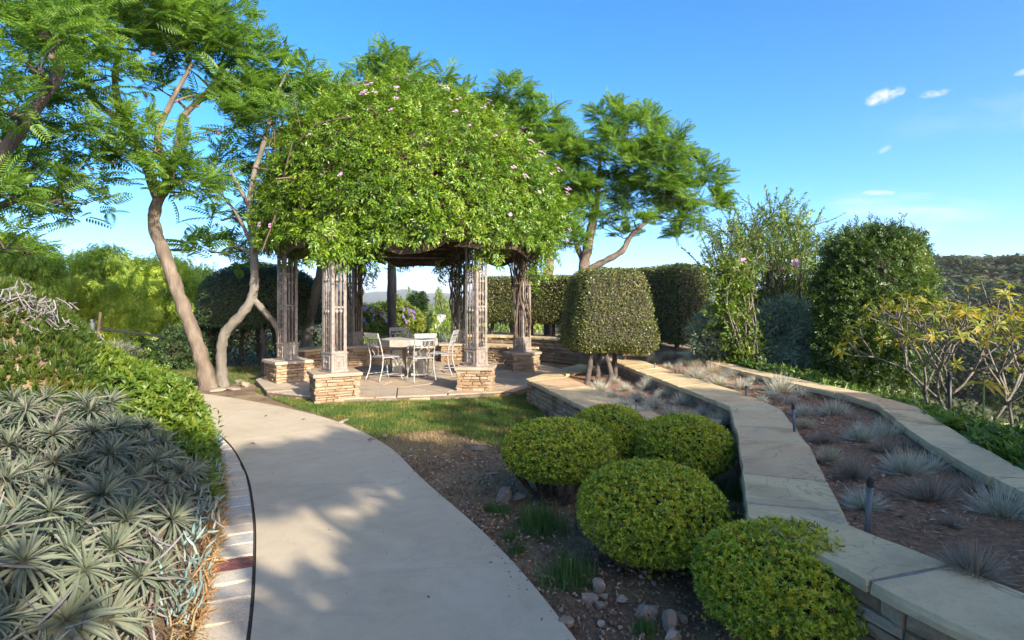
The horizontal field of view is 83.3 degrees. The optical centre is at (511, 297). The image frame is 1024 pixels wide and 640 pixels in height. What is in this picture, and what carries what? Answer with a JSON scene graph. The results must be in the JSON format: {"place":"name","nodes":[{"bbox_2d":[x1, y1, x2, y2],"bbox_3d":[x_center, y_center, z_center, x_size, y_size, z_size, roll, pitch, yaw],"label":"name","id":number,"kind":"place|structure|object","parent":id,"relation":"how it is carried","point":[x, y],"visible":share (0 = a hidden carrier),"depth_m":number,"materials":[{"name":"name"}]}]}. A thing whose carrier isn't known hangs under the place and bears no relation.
{"place":"outdoors","nodes":[
{"label":"outdoors","id":0,"kind":"place"},
{"bbox_2d":[170,365,262,383],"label":"shade grass","id":1,"kind":"structure","parent":0,"point":[230,370],"depth_m":12.49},
{"bbox_2d":[200,394,575,639],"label":"path","id":2,"kind":"structure","parent":0,"point":[305,501],"depth_m":3.71,"materials":[{"name":"concrete"}]},
{"bbox_2d":[256,389,543,445],"bbox_3d":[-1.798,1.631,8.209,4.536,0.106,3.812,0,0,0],"label":"lawn","id":3,"kind":"structure","parent":0,"point":[433,412],"depth_m":8.07,"materials":[{"name":"plant"}]},
{"bbox_2d":[0,263,1023,639],"bbox_3d":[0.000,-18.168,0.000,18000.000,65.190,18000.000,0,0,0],"label":"ground","id":4,"kind":"structure","parent":0,"point":[666,585],"depth_m":3.76,"materials":[{"name":"soil"}]},
{"bbox_2d":[0,230,74,303],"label":"pepper tree","id":5,"kind":"object","parent":4,"relation":"on","point":[35,268],"visible":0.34,"depth_m":12.82,"materials":[{"name":"green plant"}]},
{"bbox_2d":[0,280,103,350],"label":"dead stems","id":6,"kind":"object","parent":4,"relation":"on","point":[40,302],"visible":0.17,"depth_m":4.89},
{"bbox_2d":[0,0,143,260],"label":"jacaranda tree","id":7,"kind":"object","parent":4,"relation":"on","point":[38,23],"visible":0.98,"depth_m":8.51,"materials":[{"name":"green plant"}]},
{"bbox_2d":[0,273,143,485],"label":"ice plant bank","id":8,"kind":"structure","parent":4,"relation":"on","point":[79,339],"depth_m":4.64,"materials":[{"name":"green plant"}]},
{"bbox_2d":[50,241,170,342],"bbox_3d":[-11.006,0.487,15.056,3.994,4.012,2.797,0,0,-21],"label":"pepper tree","id":9,"kind":"object","parent":4,"relation":"on","point":[113,298],"visible":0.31,"depth_m":14.57,"materials":[{"name":"green plant"}]},
{"bbox_2d":[0,383,234,639],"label":"echium shrub","id":10,"kind":"object","parent":4,"relation":"on","point":[67,526],"visible":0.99,"depth_m":2.68,"materials":[{"name":"green plant"}]},
{"bbox_2d":[109,338,156,362],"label":"echium clump","id":11,"kind":"object","parent":4,"relation":"on","point":[127,347],"visible":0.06,"depth_m":11.14,"materials":[{"name":"plant"}]},
{"bbox_2d":[79,340,227,504],"bbox_3d":[-4.029,1.053,6.301,1.524,1.278,5.384,0,0,-37],"label":"green shrub","id":12,"kind":"object","parent":4,"relation":"on","point":[171,400],"visible":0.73,"depth_m":4.97,"materials":[{"name":"green plant"}]},
{"bbox_2d":[5,0,301,390],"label":"jacaranda tree","id":13,"kind":"object","parent":4,"relation":"on","point":[184,27],"visible":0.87,"depth_m":10.06,"materials":[{"name":"green plant"}]},
{"bbox_2d":[132,334,176,371],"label":"leafy seedling","id":14,"kind":"object","parent":4,"relation":"on","point":[154,355],"visible":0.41,"depth_m":10.92,"materials":[{"name":"green plant"}]},
{"bbox_2d":[125,252,217,337],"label":"pepper tree","id":15,"kind":"object","parent":4,"relation":"on","point":[189,275],"visible":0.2,"depth_m":15.80,"materials":[{"name":"green plant"}]},
{"bbox_2d":[115,312,236,371],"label":"dark shrub","id":16,"kind":"object","parent":4,"relation":"on","point":[179,353],"visible":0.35,"depth_m":13.29,"materials":[{"name":"green plant"}]},
{"bbox_2d":[151,419,226,636],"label":"chalk stick plants","id":17,"kind":"object","parent":4,"relation":"on","point":[191,593],"visible":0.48,"depth_m":3.19,"materials":[{"name":"blue plant"}]},
{"bbox_2d":[191,437,255,639],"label":"stone border","id":18,"kind":"object","parent":4,"relation":"on","point":[232,619],"visible":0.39,"depth_m":3.47,"materials":[{"name":"beige stone"}]},
{"bbox_2d":[156,442,233,639],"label":"dry fringe","id":19,"kind":"object","parent":18,"relation":"on","point":[209,558],"visible":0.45,"depth_m":3.15,"materials":[{"name":"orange plant"}]},
{"bbox_2d":[155,35,337,387],"bbox_3d":[-5.006,-1.672,11.231,3.699,6.835,2.598,0,0,36],"label":"jacaranda tree","id":20,"kind":"object","parent":4,"relation":"on","point":[278,103],"visible":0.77,"depth_m":10.80,"materials":[{"name":"green plant"}]},
{"bbox_2d":[193,262,325,377],"bbox_3d":[-6.117,0.533,13.842,2.936,2.800,3.976,0,0,0],"label":"domed topiary","id":21,"kind":"object","parent":4,"relation":"on","point":[222,295],"visible":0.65,"depth_m":13.17,"materials":[{"name":"green plant"}]},
{"bbox_2d":[282,59,423,347],"bbox_3d":[-4.146,-1.994,14.816,2.619,7.403,4.360,0,0,42],"label":"jacaranda tree","id":22,"kind":"object","parent":4,"relation":"on","point":[308,331],"visible":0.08,"depth_m":13.80,"materials":[{"name":"green plant"}]},
{"bbox_2d":[357,294,427,338],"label":"princess flower bush","id":23,"kind":"object","parent":4,"relation":"on","point":[409,315],"visible":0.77,"depth_m":19.24,"materials":[{"name":"green plant"}]},
{"bbox_2d":[256,360,559,402],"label":"patio","id":24,"kind":"structure","parent":4,"relation":"on","point":[387,388],"depth_m":10.27,"materials":[{"name":"stone"}]},
{"bbox_2d":[262,357,313,383],"bbox_3d":[-4.267,1.438,10.950,0.716,0.525,0.799,0,0,-40],"label":"stone pedestal","id":25,"kind":"object","parent":24,"relation":"on","point":[281,371],"visible":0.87,"depth_m":10.69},
{"bbox_2d":[307,368,362,405],"bbox_3d":[-2.826,1.438,9.179,0.759,0.525,0.644,0,0,-28],"label":"stone pedestal","id":26,"kind":"object","parent":24,"relation":"on","point":[327,387],"visible":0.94,"depth_m":8.94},
{"bbox_2d":[275,92,531,372],"bbox_3d":[-2.102,-1.459,11.845,4.867,5.264,5.139,0,0,-39],"label":"arbor","id":27,"kind":"object","parent":26,"relation":"on","point":[334,355],"visible":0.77,"depth_m":9.98,"materials":[{"name":"wood"}]},
{"bbox_2d":[239,66,579,343],"bbox_3d":[-1.978,-1.715,11.700,6.767,5.720,6.572,0,0,0],"label":"flowering vine","id":28,"kind":"object","parent":27,"relation":"attached to","point":[493,189],"visible":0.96,"depth_m":9.57,"materials":[{"name":"green plant"}]},
{"bbox_2d":[347,344,371,365],"bbox_3d":[-3.720,1.413,13.602,0.748,0.575,0.664,0,0,-20],"label":"stone pedestal","id":29,"kind":"object","parent":24,"relation":"on","point":[358,355],"visible":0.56,"depth_m":13.35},
{"bbox_2d":[364,332,402,381],"bbox_3d":[-2.447,1.112,10.967,0.452,0.908,0.598,0,0,40],"label":"garden chair","id":30,"kind":"object","parent":24,"relation":"on","point":[376,335],"visible":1,"depth_m":10.87,"materials":[{"name":"grey metal"}]},
{"bbox_2d":[389,327,410,371],"bbox_3d":[-2.431,1.112,12.491,0.452,0.908,0.598,0,0,-15],"label":"garden chair","id":31,"kind":"object","parent":24,"relation":"on","point":[399,329],"visible":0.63,"depth_m":12.70,"materials":[{"name":"grey metal"}]},
{"bbox_2d":[381,337,437,375],"bbox_3d":[-2.050,1.180,11.550,1.035,0.720,1.035,0,0,-35],"label":"stone table","id":32,"kind":"object","parent":24,"relation":"on","point":[398,345],"visible":0.75,"depth_m":11.32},
{"bbox_2d":[298,342,538,367],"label":"stone seat wall","id":33,"kind":"structure","parent":24,"relation":"on","point":[495,354],"depth_m":13.79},
{"bbox_2d":[406,333,436,382],"bbox_3d":[-1.702,1.112,10.821,0.452,0.908,0.598,0,0,-25],"label":"garden chair","id":34,"kind":"object","parent":24,"relation":"on","point":[427,335],"visible":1,"depth_m":10.65,"materials":[{"name":"grey metal"}]},
{"bbox_2d":[428,330,458,375],"bbox_3d":[-1.418,1.112,11.744,0.598,0.908,0.452,0,0,8],"label":"garden chair","id":35,"kind":"object","parent":24,"relation":"on","point":[448,351],"visible":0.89,"depth_m":11.66,"materials":[{"name":"grey metal"}]},
{"bbox_2d":[439,342,473,362],"bbox_3d":[-1.319,1.413,14.350,0.960,0.575,0.714,0,0,0],"label":"stone pedestal","id":36,"kind":"object","parent":24,"relation":"on","point":[458,352],"visible":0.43,"depth_m":14.04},
{"bbox_2d":[454,363,496,390],"bbox_3d":[-0.620,1.438,9.980,0.676,0.525,0.621,0,0,4],"label":"stone pedestal","id":37,"kind":"object","parent":24,"relation":"on","point":[472,378],"visible":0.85,"depth_m":9.70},
{"bbox_2d":[502,350,541,371],"bbox_3d":[0.220,1.438,12.555,0.860,0.525,0.758,0,0,0],"label":"stone pedestal","id":38,"kind":"object","parent":24,"relation":"on","point":[521,361],"visible":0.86,"depth_m":12.26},
{"bbox_2d":[333,31,482,337],"bbox_3d":[-3.346,-3.111,17.249,5.156,9.723,3.316,0,0,0],"label":"jacaranda tree","id":39,"kind":"object","parent":4,"relation":"on","point":[399,60],"visible":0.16,"depth_m":16.87,"materials":[{"name":"green plant"}]},
{"bbox_2d":[405,290,433,333],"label":"conical shrub","id":40,"kind":"object","parent":4,"relation":"on","point":[420,300],"visible":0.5,"depth_m":22.86,"materials":[{"name":"green plant"}]},
{"bbox_2d":[373,426,500,471],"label":"straw grass","id":41,"kind":"structure","parent":4,"relation":"on","point":[430,435],"depth_m":6.57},
{"bbox_2d":[427,318,450,341],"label":"distant tree","id":42,"kind":"object","parent":4,"relation":"on","point":[446,328],"visible":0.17,"depth_m":35.75,"materials":[{"name":"green plant"}]},
{"bbox_2d":[433,285,450,319],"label":"distant tree","id":43,"kind":"object","parent":4,"relation":"on","point":[440,301],"visible":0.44,"depth_m":84.49,"materials":[{"name":"green plant"}]},
{"bbox_2d":[496,486,512,502],"bbox_3d":[-0.062,1.616,4.693,0.136,0.150,0.099,0,0,0],"label":"rock","id":44,"kind":"object","parent":4,"relation":"on","point":[505,493],"visible":0.8,"depth_m":4.66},
{"bbox_2d":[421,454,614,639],"bbox_3d":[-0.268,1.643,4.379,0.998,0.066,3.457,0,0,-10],"label":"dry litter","id":45,"kind":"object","parent":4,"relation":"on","point":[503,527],"visible":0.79,"depth_m":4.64,"materials":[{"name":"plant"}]},
{"bbox_2d":[505,539,533,558],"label":"grass tuft","id":46,"kind":"object","parent":4,"relation":"on","point":[517,548],"visible":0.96,"depth_m":3.73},
{"bbox_2d":[492,493,578,545],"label":"grass tuft","id":47,"kind":"object","parent":4,"relation":"on","point":[546,518],"visible":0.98,"depth_m":4.09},
{"bbox_2d":[472,68,607,335],"bbox_3d":[0.689,-2.572,17.654,4.624,8.653,3.219,0,0,0],"label":"jacaranda tree","id":48,"kind":"object","parent":4,"relation":"on","point":[563,140],"visible":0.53,"depth_m":17.11,"materials":[{"name":"green plant"}]},
{"bbox_2d":[498,415,621,506],"bbox_3d":[0.385,1.324,4.656,0.999,0.723,0.967,0,0,0],"label":"round shrub","id":49,"kind":"object","parent":4,"relation":"on","point":[544,452],"visible":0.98,"depth_m":4.38,"materials":[{"name":"green plant"}]},
{"bbox_2d":[468,334,651,365],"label":"retaining wall","id":50,"kind":"structure","parent":4,"relation":"on","point":[551,349],"depth_m":14.66,"materials":[{"name":"brown stone"}]},
{"bbox_2d":[392,443,743,639],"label":"leaf litter","id":51,"kind":"object","parent":4,"relation":"on","point":[599,568],"visible":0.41,"depth_m":3.90,"materials":[{"name":"brown plant"}]},
{"bbox_2d":[400,450,741,639],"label":"earth clods","id":52,"kind":"object","parent":4,"relation":"on","point":[591,609],"visible":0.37,"depth_m":3.80,"materials":[{"name":"soil"}]},
{"bbox_2d":[532,543,611,601],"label":"grass tuft","id":53,"kind":"object","parent":4,"relation":"on","point":[562,574],"visible":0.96,"depth_m":3.35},
{"bbox_2d":[575,402,646,466],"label":"round shrub","id":54,"kind":"object","parent":4,"relation":"on","point":[623,424],"visible":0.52,"depth_m":5.23,"materials":[{"name":"green plant"}]},
{"bbox_2d":[525,364,722,425],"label":"stone bench wall","id":55,"kind":"structure","parent":4,"relation":"on","point":[557,393],"depth_m":8.08,"materials":[{"name":"stone"}]},
{"bbox_2d":[568,367,729,422],"bbox_3d":[1.513,1.339,8.594,1.239,0.033,5.121,0,0,-5],"label":"planter bed","id":56,"kind":"object","parent":55,"relation":"in","point":[580,378],"visible":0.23,"depth_m":8.30,"materials":[{"name":"soil"}]},
{"bbox_2d":[557,266,660,385],"bbox_3d":[1.597,0.443,9.528,1.490,1.942,1.687,0,0,-9],"label":"topiary tree","id":57,"kind":"object","parent":56,"relation":"on","point":[609,309],"visible":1,"depth_m":9.06,"materials":[{"name":"green plant"}]},
{"bbox_2d":[641,393,669,409],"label":"fescue tuft","id":58,"kind":"object","parent":56,"relation":"on","point":[654,402],"visible":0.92,"depth_m":6.99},
{"bbox_2d":[233,253,1023,422],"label":"hillside scrub","id":59,"kind":"object","parent":4,"relation":"on","point":[958,264],"visible":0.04,"depth_m":161.91,"materials":[{"name":"green plant"}]},
{"bbox_2d":[622,613,662,639],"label":"grass tuft","id":60,"kind":"object","parent":4,"relation":"on","point":[644,629],"visible":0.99,"depth_m":2.85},
{"bbox_2d":[636,604,657,620],"bbox_3d":[0.707,1.646,3.013,0.120,0.087,0.078,0,0,-10],"label":"rock","id":61,"kind":"object","parent":4,"relation":"on","point":[646,609],"visible":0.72,"depth_m":2.99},
{"bbox_2d":[575,454,740,578],"bbox_3d":[0.876,1.349,3.600,0.967,0.679,0.962,0,0,0],"label":"round shrub","id":62,"kind":"object","parent":4,"relation":"on","point":[652,514],"visible":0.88,"depth_m":3.31,"materials":[{"name":"green plant"}]},
{"bbox_2d":[662,609,676,631],"bbox_3d":[0.791,1.630,2.897,0.074,0.136,0.075,0,0,0],"label":"rock","id":63,"kind":"object","parent":4,"relation":"on","point":[669,618],"visible":0.66,"depth_m":2.87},
{"bbox_2d":[627,412,736,479],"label":"round shrub","id":64,"kind":"object","parent":4,"relation":"on","point":[703,444],"visible":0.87,"depth_m":4.79,"materials":[{"name":"green plant"}]},
{"bbox_2d":[711,473,742,506],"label":"grass tuft","id":65,"kind":"object","parent":4,"relation":"on","point":[736,493],"visible":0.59,"depth_m":4.75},
{"bbox_2d":[683,290,835,370],"bbox_3d":[4.206,0.681,9.753,2.654,1.636,1.586,0,0,0],"label":"grey green bush","id":66,"kind":"object","parent":4,"relation":"on","point":[785,327],"visible":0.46,"depth_m":9.43,"materials":[{"name":"green plant"}]},
{"bbox_2d":[679,185,843,318],"bbox_3d":[4.572,-0.250,10.238,3.172,3.615,1.810,0,0,0],"label":"arching shrub","id":67,"kind":"object","parent":4,"relation":"on","point":[793,255],"visible":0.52,"depth_m":10.08,"materials":[{"name":"green plant"}]},
{"bbox_2d":[682,515,870,639],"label":"round shrub","id":68,"kind":"object","parent":4,"relation":"on","point":[750,582],"visible":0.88,"depth_m":2.56,"materials":[{"name":"green plant"}]},
{"bbox_2d":[601,355,1023,639],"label":"stone wall","id":69,"kind":"structure","parent":4,"relation":"on","point":[900,592],"depth_m":2.64,"materials":[{"name":"stone"}]},
{"bbox_2d":[676,352,1023,505],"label":"stone kerb wall","id":70,"kind":"structure","parent":4,"relation":"on","point":[928,432],"depth_m":4.49,"materials":[{"name":"stone"}]},
{"bbox_2d":[801,212,947,399],"bbox_3d":[5.432,0.342,8.601,2.129,3.229,1.390,0,0,0],"label":"vine covered tree","id":71,"kind":"object","parent":4,"relation":"on","point":[859,269],"visible":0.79,"depth_m":8.35,"materials":[{"name":"green plant"}]},
{"bbox_2d":[729,356,1023,469],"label":"leafy ground cover","id":72,"kind":"object","parent":4,"relation":"on","point":[1004,441],"visible":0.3,"depth_m":4.89,"materials":[{"name":"green plant"}]},
{"bbox_2d":[829,294,1023,419],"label":"frangipani","id":73,"kind":"object","parent":72,"relation":"on","point":[985,343],"visible":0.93,"depth_m":6.46,"materials":[{"name":"green plant"}]},
{"bbox_2d":[859,287,1023,409],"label":"frangipani","id":74,"kind":"object","parent":72,"relation":"on","point":[939,335],"visible":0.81,"depth_m":6.88,"materials":[{"name":"green plant"}]},
{"bbox_2d":[889,340,950,395],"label":"distant tree","id":75,"kind":"object","parent":4,"relation":"on","point":[935,372],"visible":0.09,"depth_m":72.46,"materials":[{"name":"green plant"}]},
{"bbox_2d":[887,389,1023,427],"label":"slope scrub","id":76,"kind":"object","parent":4,"relation":"on","point":[972,410],"visible":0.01,"depth_m":9.52,"materials":[{"name":"green plant"}]},
{"bbox_2d":[908,277,1023,426],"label":"frangipani","id":77,"kind":"object","parent":4,"relation":"on","point":[1017,331],"visible":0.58,"depth_m":7.01,"materials":[{"name":"green plant"}]},
{"bbox_2d":[932,323,1011,360],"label":"distant tree","id":78,"kind":"object","parent":4,"relation":"on","point":[968,344],"visible":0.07,"depth_m":87.46,"materials":[{"name":"green plant"}]},
{"bbox_2d":[932,357,1017,401],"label":"distant tree","id":79,"kind":"object","parent":4,"relation":"on","point":[957,381],"visible":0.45,"depth_m":73.62,"materials":[{"name":"green plant"}]},
{"bbox_2d":[944,336,1023,398],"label":"distant tree","id":80,"kind":"object","parent":4,"relation":"on","point":[974,352],"visible":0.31,"depth_m":73.25,"materials":[{"name":"green plant"}]},
{"bbox_2d":[962,279,1007,292],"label":"distant tree","id":81,"kind":"object","parent":4,"relation":"on","point":[991,288],"visible":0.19,"depth_m":143.55,"materials":[{"name":"green plant"}]},
{"bbox_2d":[957,380,1013,420],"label":"sapling","id":82,"kind":"object","parent":4,"relation":"on","point":[990,385],"visible":0.81,"depth_m":5.59,"materials":[{"name":"green plant"}]},
{"bbox_2d":[969,290,1021,318],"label":"distant tree","id":83,"kind":"object","parent":4,"relation":"on","point":[988,294],"visible":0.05,"depth_m":117.35,"materials":[{"name":"green plant"}]},
{"bbox_2d":[985,363,1023,410],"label":"distant tree","id":84,"kind":"object","parent":4,"relation":"on","point":[1010,386],"visible":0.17,"depth_m":70.61,"materials":[{"name":"green plant"}]},
{"bbox_2d":[0,0,1023,295],"label":"sky","id":85,"kind":"structure","parent":0,"point":[884,109],"materials":[{"name":"blue"}]},
{"bbox_2d":[470,332,690,355],"bbox_3d":[2.278,1.168,15.530,4.918,0.125,11.169,0,0,-38],"label":"hedge bed","id":86,"kind":"object","parent":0,"point":[666,347],"visible":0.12,"depth_m":13.27,"materials":[{"name":"soil"}]},
{"bbox_2d":[473,274,573,336],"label":"clipped hedge","id":87,"kind":"object","parent":86,"relation":"on","point":[547,307],"visible":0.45,"depth_m":16.56,"materials":[{"name":"green plant"}]},
{"bbox_2d":[559,87,742,270],"bbox_3d":[4.191,-2.672,18.266,6.427,8.076,4.247,0,0,0],"label":"jacaranda tree","id":88,"kind":"object","parent":86,"relation":"on","point":[669,183],"visible":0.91,"depth_m":17.60,"materials":[{"name":"green plant"}]},
{"bbox_2d":[615,262,712,351],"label":"clipped hedge","id":89,"kind":"object","parent":86,"relation":"on","point":[677,289],"visible":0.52,"depth_m":12.25,"materials":[{"name":"green plant"}]},
{"bbox_2d":[648,356,1023,592],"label":"planting bed","id":90,"kind":"object","parent":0,"point":[988,525],"visible":0.33,"depth_m":3.13,"materials":[{"name":"soil"}]},
{"bbox_2d":[682,366,711,380],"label":"fescue tuft","id":91,"kind":"object","parent":90,"relation":"on","point":[698,375],"visible":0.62,"depth_m":8.25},
{"bbox_2d":[695,360,727,375],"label":"fescue tuft","id":92,"kind":"object","parent":90,"relation":"on","point":[717,369],"visible":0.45,"depth_m":8.65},
{"bbox_2d":[697,241,771,363],"bbox_3d":[3.598,0.199,9.336,1.218,2.260,0.928,0,0,0],"label":"climbing plant","id":93,"kind":"object","parent":90,"relation":"on","point":[729,271],"visible":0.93,"depth_m":9.18,"materials":[{"name":"green plant"}]},
{"bbox_2d":[757,367,801,393],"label":"fescue tuft","id":94,"kind":"object","parent":90,"relation":"on","point":[783,387],"visible":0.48,"depth_m":6.98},
{"bbox_2d":[787,399,819,417],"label":"fescue tuft","id":95,"kind":"object","parent":90,"relation":"on","point":[806,411],"visible":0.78,"depth_m":5.72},
{"bbox_2d":[807,428,839,444],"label":"fescue tuft","id":96,"kind":"object","parent":90,"relation":"on","point":[825,438],"visible":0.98,"depth_m":4.66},
{"bbox_2d":[815,443,847,464],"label":"fescue tuft","id":97,"kind":"object","parent":90,"relation":"on","point":[828,457],"visible":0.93,"depth_m":4.14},
{"bbox_2d":[815,394,855,416],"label":"fescue tuft","id":98,"kind":"object","parent":90,"relation":"on","point":[833,409],"visible":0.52,"depth_m":5.67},
{"bbox_2d":[830,451,880,482],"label":"fescue tuft","id":99,"kind":"object","parent":90,"relation":"on","point":[847,471],"visible":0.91,"depth_m":3.74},
{"bbox_2d":[687,372,1023,588],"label":"wood chips","id":100,"kind":"object","parent":90,"relation":"on","point":[875,486],"visible":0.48,"depth_m":3.71,"materials":[{"name":"wood"}]},
{"bbox_2d":[834,415,885,442],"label":"fescue tuft","id":101,"kind":"object","parent":90,"relation":"on","point":[859,434],"visible":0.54,"depth_m":4.66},
{"bbox_2d":[837,481,898,517],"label":"fescue tuft","id":102,"kind":"object","parent":90,"relation":"on","point":[858,502],"visible":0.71,"depth_m":3.21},
{"bbox_2d":[864,477,873,533],"bbox_3d":[1.772,1.062,2.862,0.052,0.337,0.035,0,0,0],"label":"spray riser","id":103,"kind":"object","parent":90,"relation":"on","point":[869,496],"visible":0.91,"depth_m":2.85,"materials":[{"name":"grey plastic"}]},
{"bbox_2d":[863,433,904,454],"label":"fescue tuft","id":104,"kind":"object","parent":90,"relation":"on","point":[877,447],"visible":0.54,"depth_m":4.32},
{"bbox_2d":[863,414,907,438],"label":"fescue tuft","id":105,"kind":"object","parent":90,"relation":"on","point":[893,432],"visible":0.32,"depth_m":4.73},
{"bbox_2d":[870,444,943,476],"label":"fescue tuft","id":106,"kind":"object","parent":90,"relation":"on","point":[900,465],"visible":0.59,"depth_m":3.78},
{"bbox_2d":[885,468,976,509],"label":"fescue tuft","id":107,"kind":"object","parent":90,"relation":"on","point":[927,492],"visible":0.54,"depth_m":3.28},
{"bbox_2d":[906,448,955,472],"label":"fescue tuft","id":108,"kind":"object","parent":90,"relation":"on","point":[926,461],"visible":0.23,"depth_m":3.83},
{"bbox_2d":[931,512,969,530],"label":"fescue tuft","id":109,"kind":"object","parent":90,"relation":"on","point":[950,520],"visible":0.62,"depth_m":2.94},
{"bbox_2d":[945,470,1000,497],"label":"fescue tuft","id":110,"kind":"object","parent":90,"relation":"on","point":[971,486],"visible":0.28,"depth_m":3.38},
{"bbox_2d":[928,536,1023,589],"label":"fescue tuft","id":111,"kind":"object","parent":90,"relation":"on","point":[976,565],"visible":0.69,"depth_m":2.41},
{"bbox_2d":[953,476,1023,523],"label":"fescue tuft","id":112,"kind":"object","parent":90,"relation":"on","point":[1008,507],"visible":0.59,"depth_m":3.06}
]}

